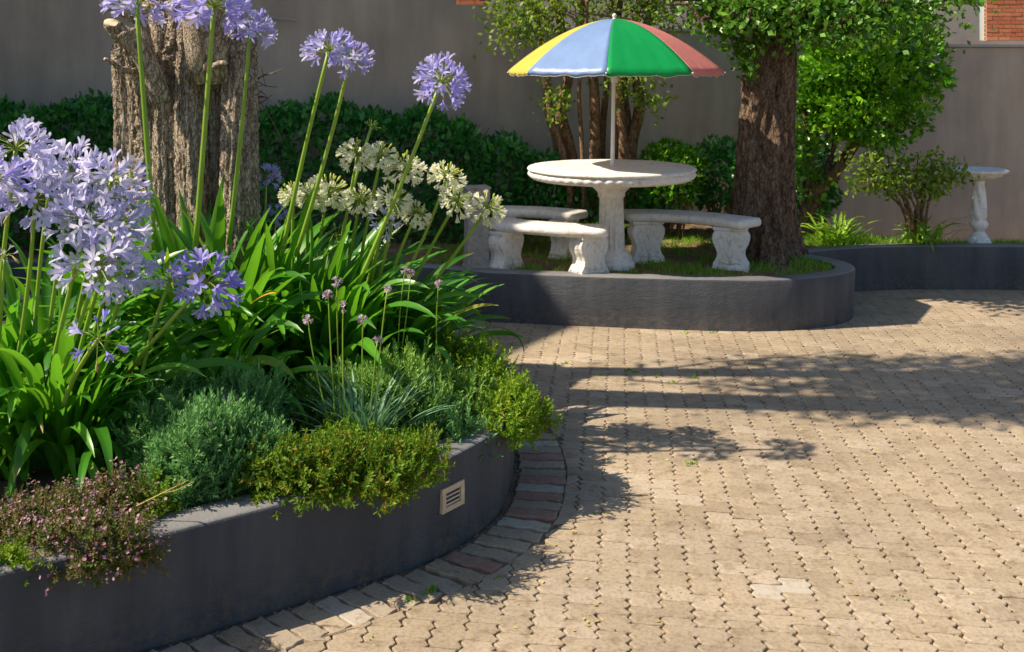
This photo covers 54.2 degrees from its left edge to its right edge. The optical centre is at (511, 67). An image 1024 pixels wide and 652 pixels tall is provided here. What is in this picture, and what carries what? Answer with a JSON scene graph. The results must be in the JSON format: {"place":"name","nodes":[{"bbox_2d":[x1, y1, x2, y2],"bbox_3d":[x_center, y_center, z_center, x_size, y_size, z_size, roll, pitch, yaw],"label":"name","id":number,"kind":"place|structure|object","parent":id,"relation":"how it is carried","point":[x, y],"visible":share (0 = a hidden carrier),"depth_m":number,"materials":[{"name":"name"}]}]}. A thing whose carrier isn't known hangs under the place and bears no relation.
{"place":"outdoors","nodes":[
{"label":"outdoors","id":0,"kind":"place"},
{"bbox_2d":[159,428,1021,651],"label":"ground","id":1,"kind":"structure","parent":0,"point":[510,497],"depth_m":3.60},
{"bbox_2d":[0,294,513,651],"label":"planter","id":2,"kind":"object","parent":1,"relation":"on","point":[235,562],"visible":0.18,"depth_m":3.19,"materials":[{"name":"grey paint"}]},
{"bbox_2d":[0,530,41,586],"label":"heath bush","id":3,"kind":"object","parent":2,"relation":"on","point":[14,551],"visible":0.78,"depth_m":2.84,"materials":[{"name":"green plant"}]},
{"bbox_2d":[0,457,175,595],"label":"heath bush","id":4,"kind":"object","parent":2,"relation":"on","point":[91,513],"visible":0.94,"depth_m":2.96,"materials":[{"name":"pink plant"}]},
{"bbox_2d":[136,476,191,506],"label":"dry twig","id":5,"kind":"object","parent":4,"relation":"attached to","point":[165,492],"visible":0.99,"depth_m":3.08,"materials":[{"name":"beige wood"}]},
{"bbox_2d":[0,236,221,480],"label":"agapanthus","id":6,"kind":"object","parent":2,"relation":"on","point":[9,337],"visible":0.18,"depth_m":4.09,"materials":[{"name":"green plant"}]},
{"bbox_2d":[0,114,276,501],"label":"agapanthus","id":7,"kind":"object","parent":2,"relation":"on","point":[56,420],"visible":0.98,"depth_m":3.64,"materials":[{"name":"purple plant"}]},
{"bbox_2d":[115,462,188,520],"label":"heath bush","id":8,"kind":"object","parent":2,"relation":"on","point":[169,505],"visible":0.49,"depth_m":3.15,"materials":[{"name":"green plant"}]},
{"bbox_2d":[108,353,206,472],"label":"lavender bush","id":9,"kind":"object","parent":2,"relation":"on","point":[184,390],"visible":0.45,"depth_m":3.56,"materials":[{"name":"green plant"}]},
{"bbox_2d":[10,244,341,457],"bbox_3d":[-1.319,1.098,4.127,1.304,0.879,1.261,0,0,0],"label":"agapanthus","id":10,"kind":"object","parent":2,"relation":"on","point":[239,344],"visible":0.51,"depth_m":3.85,"materials":[{"name":"green plant"}]},
{"bbox_2d":[103,0,281,295],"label":"old tree","id":11,"kind":"object","parent":2,"relation":"on","point":[175,65],"visible":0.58,"depth_m":5.00,"materials":[{"name":"brown plant"}]},
{"bbox_2d":[131,397,254,510],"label":"lavender bush","id":12,"kind":"object","parent":2,"relation":"on","point":[202,488],"visible":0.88,"depth_m":3.24,"materials":[{"name":"green plant"}]},
{"bbox_2d":[124,384,263,499],"bbox_3d":[-1.074,1.310,3.474,0.549,0.450,0.497,0,0,0],"label":"lavender bush","id":13,"kind":"object","parent":2,"relation":"on","point":[216,411],"visible":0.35,"depth_m":3.38,"materials":[{"name":"green plant"}]},
{"bbox_2d":[4,0,416,382],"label":"agapanthus","id":14,"kind":"object","parent":2,"relation":"on","point":[249,270],"visible":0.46,"depth_m":4.41,"materials":[{"name":"green plant"}]},
{"bbox_2d":[188,351,296,431],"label":"lavender bush","id":15,"kind":"object","parent":2,"relation":"on","point":[269,395],"visible":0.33,"depth_m":3.71,"materials":[{"name":"green plant"}]},
{"bbox_2d":[219,392,303,490],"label":"lavender bush","id":16,"kind":"object","parent":2,"relation":"on","point":[272,426],"visible":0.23,"depth_m":3.44,"materials":[{"name":"green plant"}]},
{"bbox_2d":[101,27,487,399],"bbox_3d":[-0.982,0.705,4.628,1.735,1.762,1.736,0,0,0],"label":"agapanthus","id":17,"kind":"object","parent":2,"relation":"on","point":[367,303],"visible":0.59,"depth_m":4.37,"materials":[{"name":"green plant"}]},
{"bbox_2d":[259,163,348,273],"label":"agapanthus","id":18,"kind":"object","parent":2,"relation":"on","point":[267,166],"visible":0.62,"depth_m":5.29,"materials":[{"name":"green plant"}]},
{"bbox_2d":[217,421,453,519],"bbox_3d":[-0.606,1.357,3.416,0.823,0.307,0.481,0,0,0],"label":"conifer groundcover","id":19,"kind":"object","parent":2,"relation":"on","point":[310,463],"visible":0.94,"depth_m":3.31,"materials":[{"name":"green plant"}]},
{"bbox_2d":[287,410,419,453],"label":"conifer groundcover","id":20,"kind":"object","parent":2,"relation":"on","point":[328,425],"visible":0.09,"depth_m":3.65,"materials":[{"name":"green plant"}]},
{"bbox_2d":[263,119,463,369],"bbox_3d":[-0.887,0.890,4.839,1.299,1.278,1.028,0,0,0],"label":"agapanthus","id":21,"kind":"object","parent":2,"relation":"on","point":[348,199],"visible":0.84,"depth_m":4.64,"materials":[{"name":"white plant"}]},
{"bbox_2d":[290,266,455,434],"bbox_3d":[-0.444,1.104,3.884,0.586,0.652,0.858,0,0,38],"label":"society garlic","id":22,"kind":"object","parent":2,"relation":"on","point":[383,418],"visible":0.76,"depth_m":3.74,"materials":[{"name":"green plant"}]},
{"bbox_2d":[279,335,497,434],"bbox_3d":[-0.483,1.319,4.006,0.983,0.480,0.462,0,0,0],"label":"lavender bush","id":23,"kind":"object","parent":2,"relation":"on","point":[415,365],"visible":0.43,"depth_m":3.99,"materials":[{"name":"green plant"}]},
{"bbox_2d":[267,150,527,373],"bbox_3d":[-0.627,0.973,4.806,1.354,1.205,1.251,0,0,26],"label":"agapanthus","id":24,"kind":"object","parent":2,"relation":"on","point":[454,318],"visible":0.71,"depth_m":4.59,"materials":[{"name":"green plant"}]},
{"bbox_2d":[347,423,454,487],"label":"conifer groundcover","id":25,"kind":"object","parent":2,"relation":"on","point":[394,435],"visible":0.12,"depth_m":3.51,"materials":[{"name":"green plant"}]},
{"bbox_2d":[393,378,502,460],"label":"lavender bush","id":26,"kind":"object","parent":2,"relation":"on","point":[453,429],"visible":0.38,"depth_m":3.84,"materials":[{"name":"green plant"}]},
{"bbox_2d":[427,326,525,388],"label":"conifer groundcover","id":27,"kind":"object","parent":2,"relation":"on","point":[459,356],"visible":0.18,"depth_m":4.43,"materials":[{"name":"green plant"}]},
{"bbox_2d":[454,353,564,451],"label":"conifer groundcover","id":28,"kind":"object","parent":2,"relation":"on","point":[510,401],"visible":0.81,"depth_m":4.00,"materials":[{"name":"green plant"}]},
{"bbox_2d":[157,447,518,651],"bbox_3d":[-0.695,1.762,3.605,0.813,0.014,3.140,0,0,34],"label":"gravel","id":29,"kind":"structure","parent":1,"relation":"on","point":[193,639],"depth_m":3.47,"materials":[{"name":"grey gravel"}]},
{"bbox_2d":[149,433,565,651],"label":"paving border","id":30,"kind":"object","parent":1,"relation":"on","point":[501,542],"visible":0.91,"depth_m":3.42,"materials":[{"name":"brick"}]},
{"bbox_2d":[0,217,855,332],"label":"planter","id":31,"kind":"object","parent":1,"relation":"on","point":[761,301],"visible":0.23,"depth_m":6.76,"materials":[{"name":"grey paint"}]},
{"bbox_2d":[0,87,535,257],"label":"hedge","id":32,"kind":"object","parent":31,"relation":"on","point":[491,153],"visible":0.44,"depth_m":8.01,"materials":[{"name":"green plant"}]},
{"bbox_2d":[462,185,490,267],"bbox_3d":[-0.255,1.145,7.120,0.180,0.604,0.180,0,0,-14],"label":"square post","id":33,"kind":"object","parent":31,"relation":"on","point":[476,244],"visible":0.66,"depth_m":7.05,"materials":[{"name":"grey concrete"}]},
{"bbox_2d":[510,147,565,220],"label":"dark shrub","id":34,"kind":"object","parent":31,"relation":"on","point":[538,191],"visible":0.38,"depth_m":8.33,"materials":[{"name":"green plant"}]},
{"bbox_2d":[495,205,587,258],"bbox_3d":[0.195,1.274,7.766,0.780,0.359,0.329,0,0,23],"label":"curved bench","id":35,"kind":"object","parent":31,"relation":"on","point":[559,246],"visible":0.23,"depth_m":7.63,"materials":[{"name":"white stone"}]},
{"bbox_2d":[488,216,608,274],"bbox_3d":[0.211,1.271,7.050,1.019,0.352,0.371,0,0,26],"label":"curved bench","id":36,"kind":"object","parent":31,"relation":"on","point":[588,245],"visible":0.95,"depth_m":6.93,"materials":[{"name":"white stone"}]},
{"bbox_2d":[455,0,699,237],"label":"multi stemmed tree","id":37,"kind":"object","parent":31,"relation":"on","point":[627,130],"visible":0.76,"depth_m":8.22,"materials":[{"name":"green plant"}]},
{"bbox_2d":[579,219,627,226],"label":"strap leaved plant","id":38,"kind":"object","parent":31,"relation":"in","point":[596,222],"visible":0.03,"depth_m":7.96,"materials":[{"name":"green plant"}]},
{"bbox_2d":[537,185,679,234],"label":"dark shrub","id":39,"kind":"object","parent":31,"relation":"on","point":[641,197],"visible":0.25,"depth_m":8.21,"materials":[{"name":"green plant"}]},
{"bbox_2d":[527,159,696,270],"bbox_3d":[0.715,1.087,7.200,1.213,0.755,1.215,0,0,0],"label":"garden table","id":40,"kind":"object","parent":31,"relation":"on","point":[607,182],"visible":0.9,"depth_m":7.06,"materials":[{"name":"white stone"}]},
{"bbox_2d":[507,13,725,166],"bbox_3d":[0.738,0.432,7.200,1.453,1.652,1.452,0,0,32],"label":"parasol","id":41,"kind":"object","parent":40,"relation":"on","point":[614,48],"visible":1,"depth_m":6.74,"materials":[{"name":"multicoloured fabric"}]},
{"bbox_2d":[637,135,712,237],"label":"clipped shrub","id":42,"kind":"object","parent":31,"relation":"on","point":[687,193],"visible":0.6,"depth_m":8.23,"materials":[{"name":"green plant"}]},
{"bbox_2d":[624,209,760,272],"bbox_3d":[1.295,1.264,7.362,1.062,0.379,0.386,0,0,26],"label":"curved bench","id":43,"kind":"object","parent":31,"relation":"on","point":[730,234],"visible":0.98,"depth_m":7.29,"materials":[{"name":"white stone"}]},
{"bbox_2d":[691,133,736,230],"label":"dark shrub","id":44,"kind":"object","parent":31,"relation":"on","point":[709,199],"visible":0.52,"depth_m":8.37,"materials":[{"name":"green plant"}]},
{"bbox_2d":[665,0,1004,266],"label":"tree","id":45,"kind":"object","parent":31,"relation":"on","point":[770,33],"visible":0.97,"depth_m":7.34,"materials":[{"name":"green plant"}]},
{"bbox_2d":[456,0,487,4],"bbox_3d":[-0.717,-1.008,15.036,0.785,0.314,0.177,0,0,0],"label":"brick building","id":46,"kind":"structure","parent":1,"relation":"on","point":[468,2],"depth_m":14.95,"materials":[{"name":"red brick"}]},
{"bbox_2d":[0,0,1023,242],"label":"boundary wall","id":47,"kind":"structure","parent":1,"relation":"on","point":[54,51],"depth_m":9.09,"materials":[{"name":"beige paint"}]},
{"bbox_2d":[686,4,701,28],"bbox_3d":[1.441,-0.700,9.507,0.710,0.820,0.068,0,0,0],"label":"railing","id":48,"kind":"object","parent":47,"relation":"on","point":[688,19],"visible":0.32,"depth_m":9.50,"materials":[{"name":"black paint"}]},
{"bbox_2d":[278,289,1023,651],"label":"paving","id":49,"kind":"structure","parent":0,"point":[884,379],"depth_m":4.09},
{"bbox_2d":[369,331,920,639],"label":"weeds","id":50,"kind":"object","parent":49,"relation":"on","point":[496,577],"visible":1,"depth_m":4.13,"materials":[{"name":"green plant"}]},
{"bbox_2d":[505,346,1018,638],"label":"leaf litter","id":51,"kind":"object","parent":49,"relation":"on","point":[692,528],"visible":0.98,"depth_m":3.67,"materials":[{"name":"brown plant"}]},
{"bbox_2d":[805,222,1023,291],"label":"planter","id":52,"kind":"object","parent":49,"relation":"on","point":[948,266],"visible":0.5,"depth_m":7.88,"materials":[{"name":"grey paint"}]},
{"bbox_2d":[428,229,1023,275],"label":"grass","id":53,"kind":"structure","parent":52,"relation":"on","point":[865,239],"depth_m":7.53,"materials":[{"name":"green plant"}]},
{"bbox_2d":[795,134,843,226],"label":"dark shrub","id":54,"kind":"object","parent":52,"relation":"on","point":[832,191],"visible":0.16,"depth_m":8.76,"materials":[{"name":"green plant"}]},
{"bbox_2d":[801,212,878,246],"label":"strap leaved plant","id":55,"kind":"object","parent":52,"relation":"in","point":[830,235],"visible":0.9,"depth_m":8.04,"materials":[{"name":"green plant"}]},
{"bbox_2d":[795,7,958,235],"bbox_3d":[2.995,0.345,8.441,1.391,2.316,1.323,0,0,0],"label":"topiary tree","id":56,"kind":"object","parent":52,"relation":"on","point":[856,99],"visible":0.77,"depth_m":8.19,"materials":[{"name":"green plant"}]},
{"bbox_2d":[828,141,979,242],"bbox_3d":[3.202,1.045,8.165,1.239,0.905,0.781,0,0,0],"label":"sparse bush","id":57,"kind":"object","parent":52,"relation":"on","point":[885,179],"visible":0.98,"depth_m":8.07,"materials":[{"name":"green plant"}]},
{"bbox_2d":[893,215,966,251],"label":"strap leaved plant","id":58,"kind":"object","parent":52,"relation":"in","point":[924,238],"visible":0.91,"depth_m":7.99,"materials":[{"name":"green plant"}]},
{"bbox_2d":[951,166,1009,243],"bbox_3d":[3.804,1.139,8.140,0.448,0.638,0.448,0,0,0],"label":"birdbath","id":59,"kind":"object","parent":52,"relation":"on","point":[978,221],"visible":0.94,"depth_m":8.09,"materials":[{"name":"white stone"}]},
{"bbox_2d":[488,0,979,43],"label":"rendered building","id":60,"kind":"structure","parent":0,"point":[961,35],"depth_m":13.00,"materials":[{"name":"beige paint"}]},
{"bbox_2d":[980,6,981,40],"label":"sky","id":61,"kind":"structure","parent":0,"point":[980,6],"materials":[{"name":"white"}]},
{"bbox_2d":[980,0,1023,44],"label":"brick building","id":62,"kind":"structure","parent":0,"point":[1006,23],"depth_m":18.95,"materials":[{"name":"red brick"}]}
]}

